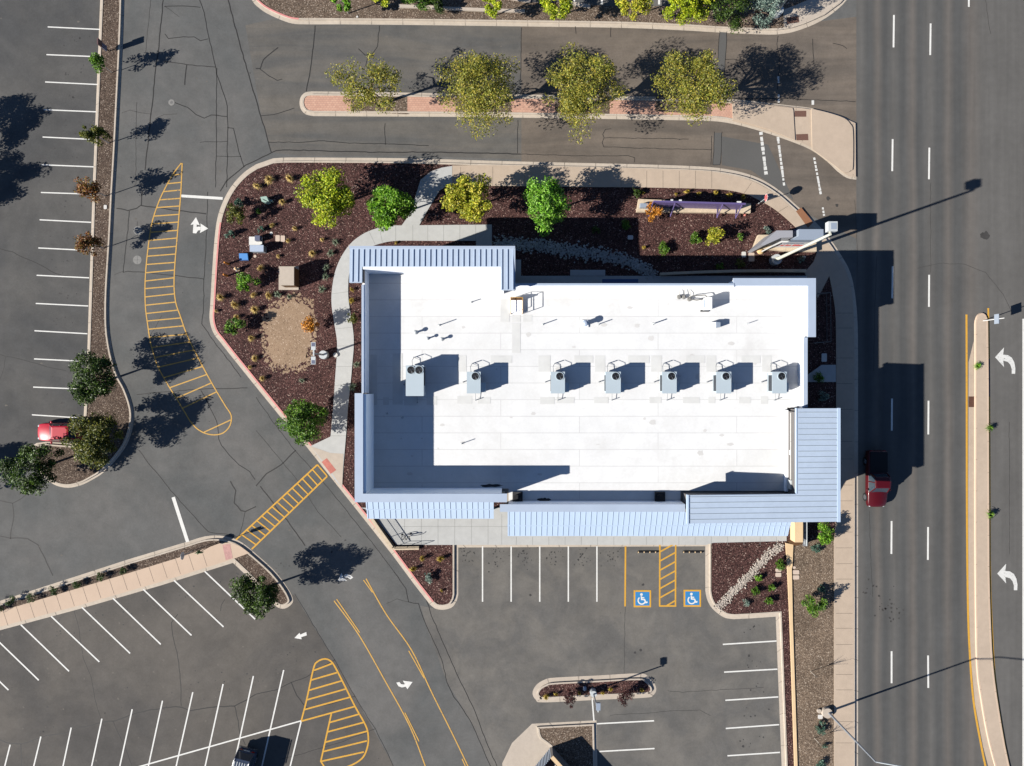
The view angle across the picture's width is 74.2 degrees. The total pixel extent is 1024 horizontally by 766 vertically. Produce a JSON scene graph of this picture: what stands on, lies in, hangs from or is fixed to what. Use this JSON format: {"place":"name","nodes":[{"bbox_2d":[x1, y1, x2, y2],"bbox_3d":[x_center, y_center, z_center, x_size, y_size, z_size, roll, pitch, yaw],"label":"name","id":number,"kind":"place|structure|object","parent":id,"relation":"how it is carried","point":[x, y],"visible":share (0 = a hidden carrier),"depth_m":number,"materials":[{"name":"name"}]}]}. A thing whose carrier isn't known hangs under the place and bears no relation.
{"place":"outdoors","nodes":[
{"label":"outdoors","id":0,"kind":"place"},
{"bbox_2d":[245,19,520,158],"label":"driveway","id":1,"kind":"structure","parent":0,"point":[412,53],"depth_m":65.00,"materials":[{"name":"asphalt"}]},
{"bbox_2d":[402,166,451,224],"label":"footpath","id":2,"kind":"structure","parent":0,"point":[433,183],"depth_m":64.83,"materials":[{"name":"grey concrete"}]},
{"bbox_2d":[0,0,855,765],"bbox_3d":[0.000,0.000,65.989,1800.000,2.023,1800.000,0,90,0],"label":"ground","id":3,"kind":"structure","parent":0,"point":[210,448],"depth_m":65.00,"materials":[{"name":"asphalt"}]},
{"bbox_2d":[0,0,99,471],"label":"parking bay","id":4,"kind":"object","parent":3,"relation":"on","point":[30,39],"depth_m":65.00,"materials":[{"name":"asphalt"}]},
{"bbox_2d":[38,421,82,443],"bbox_3d":[-43.012,4.670,64.233,4.355,1.507,2.160,0,90,0],"label":"parked car","id":5,"kind":"object","parent":4,"relation":"on","point":[50,431],"visible":0.69,"depth_m":63.94,"materials":[{"name":"red paint"}]},
{"bbox_2d":[36,0,128,483],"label":"planting bed","id":6,"kind":"object","parent":3,"relation":"on","point":[69,469],"visible":0.78,"depth_m":64.88,"materials":[{"name":"soil"}]},
{"bbox_2d":[0,443,64,495],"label":"tree","id":7,"kind":"object","parent":6,"relation":"on","point":[30,483],"visible":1,"depth_m":61.28,"materials":[{"name":"green plant"}]},
{"bbox_2d":[73,176,105,202],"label":"tree","id":8,"kind":"object","parent":6,"relation":"on","point":[88,189],"visible":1,"depth_m":62.04,"materials":[{"name":"orange plant"}]},
{"bbox_2d":[74,231,104,256],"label":"tree","id":9,"kind":"object","parent":6,"relation":"on","point":[89,242],"visible":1,"depth_m":62.09,"materials":[{"name":"orange plant"}]},
{"bbox_2d":[60,411,123,469],"bbox_3d":[-38.176,5.298,62.464,4.912,5.031,5.437,0,90,0],"label":"tree","id":10,"kind":"object","parent":6,"relation":"on","point":[90,445],"visible":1,"depth_m":61.38,"materials":[{"name":"green plant"}]},
{"bbox_2d":[67,349,117,405],"bbox_3d":[-38.192,-0.500,62.484,4.343,4.991,5.214,0,90,0],"label":"tree","id":11,"kind":"object","parent":6,"relation":"on","point":[100,383],"visible":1,"depth_m":61.28,"materials":[{"name":"green plant"}]},
{"bbox_2d":[79,124,111,146],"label":"tree","id":12,"kind":"object","parent":6,"relation":"on","point":[91,133],"visible":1,"depth_m":62.28,"materials":[{"name":"green plant"}]},
{"bbox_2d":[88,52,111,73],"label":"tree","id":13,"kind":"object","parent":6,"relation":"on","point":[97,60],"visible":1,"depth_m":62.24,"materials":[{"name":"green plant"}]},
{"bbox_2d":[34,0,133,487],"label":"kerb","id":14,"kind":"structure","parent":3,"relation":"on","point":[109,254],"depth_m":64.94,"materials":[{"name":"brown"}]},
{"bbox_2d":[0,543,248,626],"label":"footpath","id":15,"kind":"structure","parent":3,"relation":"on","point":[189,563],"depth_m":64.83,"materials":[{"name":"beige concrete"}]},
{"bbox_2d":[0,541,287,610],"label":"planting bed","id":16,"kind":"object","parent":3,"relation":"on","point":[251,566],"visible":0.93,"depth_m":64.88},
{"bbox_2d":[229,573,279,619],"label":"tree","id":17,"kind":"object","parent":16,"relation":"on","point":[260,597],"visible":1,"depth_m":61.05,"materials":[{"name":"green plant"}]},
{"bbox_2d":[0,535,292,629],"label":"kerb","id":18,"kind":"structure","parent":3,"relation":"on","point":[269,570],"depth_m":64.98,"materials":[{"name":"brown"}]},
{"bbox_2d":[0,563,392,765],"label":"parking bay","id":19,"kind":"object","parent":3,"relation":"on","point":[207,646],"visible":0.86,"depth_m":65.00,"materials":[{"name":"asphalt"}]},
{"bbox_2d":[232,745,257,765],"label":"parked suv","id":20,"kind":"object","parent":19,"relation":"on","point":[246,756],"visible":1,"depth_m":63.62,"materials":[{"name":"blue paint"}]},
{"bbox_2d":[311,446,342,486],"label":"footpath","id":21,"kind":"structure","parent":3,"relation":"on","point":[332,463],"depth_m":64.82,"materials":[{"name":"concrete"}]},
{"bbox_2d":[312,225,491,485],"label":"footpath","id":22,"kind":"structure","parent":3,"relation":"on","point":[335,441],"depth_m":64.83,"materials":[{"name":"grey concrete"}]},
{"bbox_2d":[209,157,857,765],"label":"kerb","id":23,"kind":"structure","parent":3,"relation":"on","point":[455,547],"depth_m":64.98,"materials":[{"name":"brown"}]},
{"bbox_2d":[214,163,835,765],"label":"planting bed","id":24,"kind":"object","parent":23,"relation":"in","point":[606,209],"visible":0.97,"depth_m":64.88,"materials":[{"name":"soil"}]},
{"bbox_2d":[224,317,246,335],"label":"tree","id":25,"kind":"object","parent":24,"relation":"on","point":[229,327],"visible":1,"depth_m":63.62,"materials":[{"name":"green plant"}]},
{"bbox_2d":[226,203,246,225],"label":"tree","id":26,"kind":"object","parent":24,"relation":"on","point":[233,211],"visible":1,"depth_m":63.43,"materials":[{"name":"green plant"}]},
{"bbox_2d":[236,271,259,291],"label":"tree","id":27,"kind":"object","parent":24,"relation":"on","point":[243,280],"visible":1,"depth_m":63.57,"materials":[{"name":"green plant"}]},
{"bbox_2d":[249,235,261,244],"bbox_3d":[-24.559,-13.623,64.575,1.240,0.650,0.780,0,90,0],"label":"pump box","id":28,"kind":"object","parent":24,"relation":"on","point":[256,240],"visible":0.96,"depth_m":64.76,"materials":[{"name":"white paint"}]},
{"bbox_2d":[250,245,266,252],"bbox_3d":[-24.149,-12.730,64.425,1.300,0.950,0.620,0,90,0],"label":"utility cabinet","id":29,"kind":"object","parent":24,"relation":"on","point":[258,248],"visible":1,"depth_m":63.95,"materials":[{"name":"grey metal"}]},
{"bbox_2d":[260,292,317,373],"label":"bare earth","id":30,"kind":"structure","parent":24,"relation":"on","point":[288,339],"depth_m":64.87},
{"bbox_2d":[279,266,298,289],"bbox_3d":[-21.356,-10.050,64.055,1.991,1.790,2.250,0,90,0],"label":"equipment cabinet","id":31,"kind":"object","parent":24,"relation":"on","point":[288,277],"visible":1,"depth_m":63.16,"materials":[{"name":"metal"}]},
{"bbox_2d":[275,399,328,445],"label":"tree","id":32,"kind":"object","parent":24,"relation":"on","point":[302,413],"visible":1,"depth_m":61.90,"materials":[{"name":"green plant"}]},
{"bbox_2d":[301,315,319,332],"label":"tree","id":33,"kind":"object","parent":24,"relation":"on","point":[308,324],"visible":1,"depth_m":63.22,"materials":[{"name":"orange plant"}]},
{"bbox_2d":[311,342,328,363],"bbox_3d":[-17.958,-2.686,63.045,0.840,3.910,2.000,0,90,0],"label":"lot light","id":34,"kind":"object","parent":24,"relation":"on","point":[323,354],"visible":1,"depth_m":61.30,"materials":[{"name":"metal"}]},
{"bbox_2d":[293,166,354,228],"bbox_3d":[-16.797,-16.767,62.112,5.275,5.736,5.746,0,90,0],"label":"tree","id":35,"kind":"object","parent":24,"relation":"on","point":[337,201],"visible":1,"depth_m":60.71,"materials":[{"name":"green plant"}]},
{"bbox_2d":[366,184,417,231],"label":"tree","id":36,"kind":"object","parent":24,"relation":"on","point":[385,215],"visible":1,"depth_m":61.01,"materials":[{"name":"green plant"}]},
{"bbox_2d":[370,519,418,549],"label":"retaining wall","id":37,"kind":"structure","parent":24,"relation":"on","point":[381,533],"depth_m":64.60,"materials":[{"name":"concrete"}]},
{"bbox_2d":[440,173,491,222],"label":"tree","id":38,"kind":"object","parent":24,"relation":"on","point":[456,197],"visible":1,"depth_m":60.80,"materials":[{"name":"yellow plant"}]},
{"bbox_2d":[522,175,571,236],"bbox_3d":[3.193,-15.986,62.188,4.592,5.583,5.639,0,90,0],"label":"tree","id":39,"kind":"object","parent":24,"relation":"on","point":[542,198],"visible":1,"depth_m":60.74,"materials":[{"name":"green plant"}]},
{"bbox_2d":[492,234,658,282],"bbox_3d":[6.135,-12.298,64.811,16.269,0.138,3.013,11,90,0],"label":"river rock","id":40,"kind":"object","parent":24,"relation":"on","point":[635,265],"visible":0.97,"depth_m":64.80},
{"bbox_2d":[645,201,663,222],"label":"tree","id":41,"kind":"object","parent":24,"relation":"on","point":[654,210],"visible":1,"depth_m":63.36,"materials":[{"name":"orange plant"}]},
{"bbox_2d":[636,199,750,218],"bbox_3d":[17.324,-16.529,63.725,10.862,2.450,1.614,2,90,0],"label":"purple sign","id":42,"kind":"object","parent":24,"relation":"on","point":[671,206],"visible":0.91,"depth_m":64.28,"materials":[{"name":"stone"}]},
{"bbox_2d":[705,227,724,245],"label":"tree","id":43,"kind":"object","parent":24,"relation":"on","point":[714,234],"visible":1,"depth_m":63.50,"materials":[{"name":"yellow plant"}]},
{"bbox_2d":[659,269,805,275],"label":"retaining wall","id":44,"kind":"structure","parent":24,"relation":"on","point":[739,271],"depth_m":64.45,"materials":[{"name":"concrete"}]},
{"bbox_2d":[713,541,784,611],"bbox_3d":[22.741,18.444,64.826,9.347,0.109,1.430,-44,90,0],"label":"river rock","id":45,"kind":"object","parent":24,"relation":"on","point":[761,562],"visible":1,"depth_m":64.82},
{"bbox_2d":[748,229,822,252],"bbox_3d":[25.700,-13.252,62.825,6.608,4.250,1.728,0,90,0],"label":"monument sign","id":46,"kind":"object","parent":24,"relation":"on","point":[784,240],"visible":0.97,"depth_m":61.75,"materials":[{"name":"stone"}]},
{"bbox_2d":[785,543,797,765],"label":"wall","id":47,"kind":"structure","parent":24,"relation":"on","point":[789,553],"depth_m":64.76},
{"bbox_2d":[769,221,837,265],"bbox_3d":[25.133,-11.986,59.120,1.000,11.760,1.480,0,90,0],"label":"street light","id":48,"kind":"object","parent":24,"relation":"on","point":[830,228],"visible":1,"depth_m":56.85,"materials":[{"name":"metal"}]},
{"bbox_2d":[803,522,807,545],"bbox_3d":[28.004,14.350,64.433,0.818,0.865,2.419,0,90,0],"label":"stair rail","id":49,"kind":"object","parent":24,"relation":"on","point":[805,534],"visible":0.99,"depth_m":64.10,"materials":[{"name":"grey metal"}]},
{"bbox_2d":[792,539,833,765],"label":"planting bed","id":50,"kind":"object","parent":24,"relation":"on","point":[813,639],"visible":1,"depth_m":64.87,"materials":[{"name":"gravel"}]},
{"bbox_2d":[801,594,827,617],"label":"tree","id":51,"kind":"object","parent":50,"relation":"on","point":[814,609],"visible":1,"depth_m":63.49,"materials":[{"name":"green plant"}]},
{"bbox_2d":[817,706,899,765],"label":"mast arm light","id":52,"kind":"object","parent":50,"relation":"on","point":[826,712],"visible":1,"depth_m":62.78,"materials":[{"name":"metal"}]},
{"bbox_2d":[817,522,833,545],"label":"tree","id":53,"kind":"object","parent":24,"relation":"on","point":[826,537],"visible":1,"depth_m":63.41,"materials":[{"name":"green plant"}]},
{"bbox_2d":[452,165,853,765],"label":"footpath","id":54,"kind":"structure","parent":23,"relation":"on","point":[825,265],"depth_m":64.84,"materials":[{"name":"beige concrete"}]},
{"bbox_2d":[796,208,812,226],"bbox_3d":[28.067,-15.864,64.832,0.713,0.001,1.968,-37,90,0],"label":"tactile pad","id":55,"kind":"object","parent":54,"relation":"on","point":[805,218],"visible":1,"depth_m":64.83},
{"bbox_2d":[252,0,845,34],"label":"kerb","id":56,"kind":"structure","parent":3,"relation":"on","point":[473,22],"depth_m":64.98,"materials":[{"name":"brown"}]},
{"bbox_2d":[259,0,805,27],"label":"planting bed","id":57,"kind":"object","parent":56,"relation":"in","point":[328,9],"visible":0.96,"depth_m":64.88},
{"bbox_2d":[330,0,351,13],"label":"tree","id":58,"kind":"object","parent":57,"relation":"on","point":[347,7],"visible":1,"depth_m":62.34,"materials":[{"name":"green plant"}]},
{"bbox_2d":[400,0,436,10],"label":"juniper","id":59,"kind":"object","parent":57,"relation":"on","point":[422,5],"visible":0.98,"depth_m":63.54,"materials":[{"name":"green plant"}]},
{"bbox_2d":[433,0,444,14],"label":"shrub","id":60,"kind":"object","parent":57,"relation":"on","point":[438,5],"visible":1,"depth_m":63.72,"materials":[{"name":"green plant"}]},
{"bbox_2d":[398,4,524,12],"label":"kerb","id":61,"kind":"structure","parent":57,"relation":"on","point":[466,9],"depth_m":64.74,"materials":[{"name":"concrete"}]},
{"bbox_2d":[482,0,502,18],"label":"tree","id":62,"kind":"object","parent":57,"relation":"on","point":[490,11],"visible":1,"depth_m":62.35,"materials":[{"name":"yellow plant"}]},
{"bbox_2d":[539,0,573,20],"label":"tree","id":63,"kind":"object","parent":57,"relation":"on","point":[565,7],"visible":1,"depth_m":61.53,"materials":[{"name":"green plant"}]},
{"bbox_2d":[615,0,653,20],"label":"tree","id":64,"kind":"object","parent":57,"relation":"on","point":[639,5],"visible":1,"depth_m":61.53,"materials":[{"name":"yellow plant"}]},
{"bbox_2d":[661,0,714,25],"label":"tree","id":65,"kind":"object","parent":57,"relation":"on","point":[689,8],"visible":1,"depth_m":61.53,"materials":[{"name":"green plant"}]},
{"bbox_2d":[700,0,752,34],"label":"evergreen","id":66,"kind":"object","parent":57,"relation":"on","point":[735,23],"visible":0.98,"depth_m":61.96,"materials":[{"name":"green plant"}]},
{"bbox_2d":[743,0,782,29],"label":"spruce","id":67,"kind":"object","parent":57,"relation":"on","point":[772,7],"visible":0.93,"depth_m":62.03,"materials":[{"name":"green plant"}]},
{"bbox_2d":[349,246,840,535],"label":"commercial building","id":68,"kind":"structure","parent":3,"relation":"on","point":[585,455],"depth_m":60.20,"materials":[{"name":"white paint"}]},
{"bbox_2d":[403,357,424,402],"bbox_3d":[-8.631,-0.270,59.290,1.998,1.820,4.100,0,90,0],"label":"rooftop unit","id":69,"kind":"object","parent":68,"relation":"on","point":[415,380],"visible":1,"depth_m":58.45,"materials":[{"name":"grey metal"}]},
{"bbox_2d":[463,363,485,400],"bbox_3d":[-3.361,-0.111,59.440,1.898,1.520,3.198,-23,90,0],"label":"rooftop unit","id":70,"kind":"object","parent":68,"relation":"on","point":[475,385],"visible":1,"depth_m":58.75,"materials":[{"name":"grey metal"}]},
{"bbox_2d":[510,297,522,313],"bbox_3d":[0.418,-6.816,59.638,1.100,1.124,1.380,0,90,0],"label":"roof hatch","id":71,"kind":"object","parent":68,"relation":"on","point":[516,304],"visible":1,"depth_m":59.90,"materials":[{"name":"white"}]},
{"bbox_2d":[545,363,568,392],"bbox_3d":[3.947,-0.113,59.440,1.908,1.520,3.190,-23,90,0],"label":"rooftop unit","id":72,"kind":"object","parent":68,"relation":"on","point":[558,384],"visible":1,"depth_m":58.75,"materials":[{"name":"grey metal"}]},
{"bbox_2d":[599,363,623,400],"bbox_3d":[8.753,-0.123,59.440,1.980,1.520,3.166,-24,90,0],"label":"rooftop unit","id":73,"kind":"object","parent":68,"relation":"on","point":[612,383],"visible":1,"depth_m":58.75,"materials":[{"name":"grey metal"}]},
{"bbox_2d":[654,363,679,400],"bbox_3d":[13.636,-0.117,59.440,1.928,1.520,3.172,-24,90,0],"label":"rooftop unit","id":74,"kind":"object","parent":68,"relation":"on","point":[668,383],"visible":1,"depth_m":58.75,"materials":[{"name":"grey metal"}]},
{"bbox_2d":[688,295,711,311],"bbox_3d":[16.550,-7.080,59.625,1.926,1.150,1.465,0,90,0],"label":"condenser","id":75,"kind":"object","parent":68,"relation":"on","point":[707,304],"visible":1,"depth_m":59.23,"materials":[{"name":"silver metal"}]},
{"bbox_2d":[707,363,733,400],"bbox_3d":[18.361,-0.121,59.440,1.963,1.520,3.166,-24,90,0],"label":"rooftop unit","id":76,"kind":"object","parent":68,"relation":"on","point":[722,383],"visible":1,"depth_m":58.75,"materials":[{"name":"grey metal"}]},
{"bbox_2d":[761,363,788,400],"bbox_3d":[23.197,-0.117,59.440,1.928,1.520,3.172,-24,90,0],"label":"rooftop unit","id":77,"kind":"object","parent":68,"relation":"on","point":[777,382],"visible":1,"depth_m":58.75,"materials":[{"name":"grey metal"}]},
{"bbox_2d":[421,546,781,765],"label":"parking bay","id":78,"kind":"object","parent":3,"relation":"on","point":[502,673],"visible":1,"depth_m":65.00,"materials":[{"name":"asphalt"}]},
{"bbox_2d":[502,724,549,765],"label":"apron","id":79,"kind":"object","parent":78,"relation":"on","point":[528,747],"visible":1,"depth_m":64.99,"materials":[{"name":"concrete"}]},
{"bbox_2d":[535,747,568,765],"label":"trash enclosure","id":80,"kind":"object","parent":79,"relation":"on","point":[551,756],"visible":1,"depth_m":64.16,"materials":[{"name":"silver metal"}]},
{"bbox_2d":[539,726,592,765],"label":"planting bed","id":81,"kind":"object","parent":78,"relation":"on","point":[572,746],"visible":0.91,"depth_m":64.88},
{"bbox_2d":[535,720,596,765],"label":"kerb","id":82,"kind":"structure","parent":78,"relation":"on","point":[593,724],"depth_m":64.98,"materials":[{"name":"brown"}]},
{"bbox_2d":[533,673,655,701],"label":"kerb","id":83,"kind":"structure","parent":78,"relation":"on","point":[539,686],"depth_m":64.98,"materials":[{"name":"concrete"}]},
{"bbox_2d":[539,680,649,696],"bbox_3d":[7.902,29.349,64.880,10.740,0.001,1.349,-3,90,0],"label":"planting bed","id":84,"kind":"object","parent":78,"relation":"on","point":[635,686],"visible":0.96,"depth_m":64.88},
{"bbox_2d":[563,688,576,707],"bbox_3d":[5.509,29.818,64.238,1.227,1.484,1.729,24,90,0],"label":"shrub","id":85,"kind":"object","parent":84,"relation":"on","point":[569,696],"visible":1,"depth_m":63.93,"materials":[{"name":"brown plant"}]},
{"bbox_2d":[617,689,634,706],"bbox_3d":[10.738,29.672,64.172,1.748,1.616,1.313,-39,90,0],"label":"shrub","id":86,"kind":"object","parent":84,"relation":"on","point":[623,697],"visible":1,"depth_m":63.76,"materials":[{"name":"brown plant"}]},
{"bbox_2d":[787,522,802,545],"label":"stair wall","id":87,"kind":"structure","parent":3,"relation":"on","point":[796,533],"depth_m":63.80,"materials":[{"name":"brown"}]},
{"bbox_2d":[304,95,732,117],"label":"brick paving","id":88,"kind":"structure","parent":0,"point":[327,103],"depth_m":64.88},
{"bbox_2d":[351,96,406,113],"bbox_3d":[-12.751,-26.671,64.872,5.412,0.001,1.804,0,90,0],"label":"planting bed","id":89,"kind":"object","parent":88,"relation":"on","point":[401,104],"visible":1,"depth_m":64.87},
{"bbox_2d":[325,52,403,113],"bbox_3d":[-13.083,-26.658,61.725,6.943,6.510,6.010,0,90,0],"label":"tree","id":90,"kind":"object","parent":89,"relation":"on","point":[379,72],"visible":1,"depth_m":59.69,"materials":[{"name":"plant"}]},
{"bbox_2d":[456,96,510,111],"bbox_3d":[-2.747,-26.671,64.872,5.330,0.001,1.804,0,90,0],"label":"planting bed","id":91,"kind":"object","parent":88,"relation":"on","point":[505,109],"visible":0.2,"depth_m":64.87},
{"bbox_2d":[432,50,520,140],"bbox_3d":[-3.122,-25.725,61.378,7.811,7.218,8.277,0,90,0],"label":"tree","id":92,"kind":"object","parent":91,"relation":"on","point":[478,94],"visible":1,"depth_m":59.37,"materials":[{"name":"plant"}]},
{"bbox_2d":[555,96,608,113],"bbox_3d":[6.724,-26.671,64.872,5.248,0.001,1.804,0,90,0],"label":"planting bed","id":93,"kind":"object","parent":88,"relation":"on","point":[604,111],"visible":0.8,"depth_m":64.87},
{"bbox_2d":[541,42,629,143],"bbox_3d":[6.053,-26.157,61.300,7.223,7.361,7.792,43,90,0],"label":"tree","id":94,"kind":"object","parent":93,"relation":"on","point":[572,103],"visible":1,"depth_m":59.42,"materials":[{"name":"plant"}]},
{"bbox_2d":[656,96,710,113],"bbox_3d":[16.441,-26.671,64.872,5.330,0.001,1.804,0,90,0],"label":"planting bed","id":95,"kind":"object","parent":88,"relation":"on","point":[659,108],"visible":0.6,"depth_m":64.87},
{"bbox_2d":[650,48,737,126],"bbox_3d":[16.047,-26.317,61.205,7.466,7.550,6.247,0,90,0],"label":"tree","id":96,"kind":"object","parent":95,"relation":"on","point":[707,70],"visible":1,"depth_m":59.48,"materials":[{"name":"plant"}]},
{"bbox_2d":[363,508,786,544],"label":"footpath","id":97,"kind":"structure","parent":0,"point":[494,531],"depth_m":64.84,"materials":[{"name":"grey concrete"}]},
{"bbox_2d":[570,270,604,275],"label":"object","id":98,"kind":"structure","parent":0,"point":[587,272],"depth_m":64.83,"materials":[{"name":"metal"}]},
{"bbox_2d":[530,0,683,5],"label":"parking bay","id":99,"kind":"object","parent":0,"point":[613,3],"visible":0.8,"depth_m":64.87,"materials":[{"name":"asphalt"}]},
{"bbox_2d":[515,260,806,282],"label":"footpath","id":100,"kind":"structure","parent":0,"point":[519,278],"depth_m":64.83,"materials":[{"name":"grey concrete"}]},
{"bbox_2d":[517,17,855,237],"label":"driveway","id":101,"kind":"structure","parent":0,"point":[796,67],"depth_m":65.00,"materials":[{"name":"asphalt"}]},
{"bbox_2d":[300,91,855,179],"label":"kerb","id":102,"kind":"structure","parent":101,"relation":"on","point":[513,114],"depth_m":64.98,"materials":[{"name":"brown"}]},
{"bbox_2d":[732,101,855,176],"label":"footpath","id":103,"kind":"structure","parent":102,"relation":"in","point":[830,138],"depth_m":64.76,"materials":[{"name":"beige concrete"}]},
{"bbox_2d":[783,0,842,26],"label":"footpath","id":104,"kind":"structure","parent":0,"point":[804,11],"depth_m":64.86,"materials":[{"name":"concrete"}]},
{"bbox_2d":[808,365,835,381],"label":"footpath","id":105,"kind":"structure","parent":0,"point":[828,372],"depth_m":64.83,"materials":[{"name":"grey concrete"}]},
{"bbox_2d":[826,0,1023,765],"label":"road","id":106,"kind":"structure","parent":0,"point":[939,210],"depth_m":65.00,"materials":[{"name":"asphalt"}]},
{"bbox_2d":[863,450,890,506],"bbox_3d":[34.650,9.092,64.043,2.340,1.886,5.404,0,90,0],"label":"pickup truck","id":107,"kind":"object","parent":106,"relation":"on","point":[877,481],"visible":1,"depth_m":63.84,"materials":[{"name":"red paint"}]},
{"bbox_2d":[968,342,993,765],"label":"gutter","id":108,"kind":"object","parent":106,"relation":"on","point":[971,557],"visible":1,"depth_m":64.99,"materials":[{"name":"beige concrete"}]},
{"bbox_2d":[974,313,1008,765],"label":"kerb","id":109,"kind":"structure","parent":106,"relation":"on","point":[975,540],"depth_m":64.84,"materials":[{"name":"beige concrete"}]},
{"bbox_2d":[977,315,1007,765],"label":"median paving","id":110,"kind":"structure","parent":0,"point":[988,692],"depth_m":64.85,"materials":[{"name":"beige concrete"}]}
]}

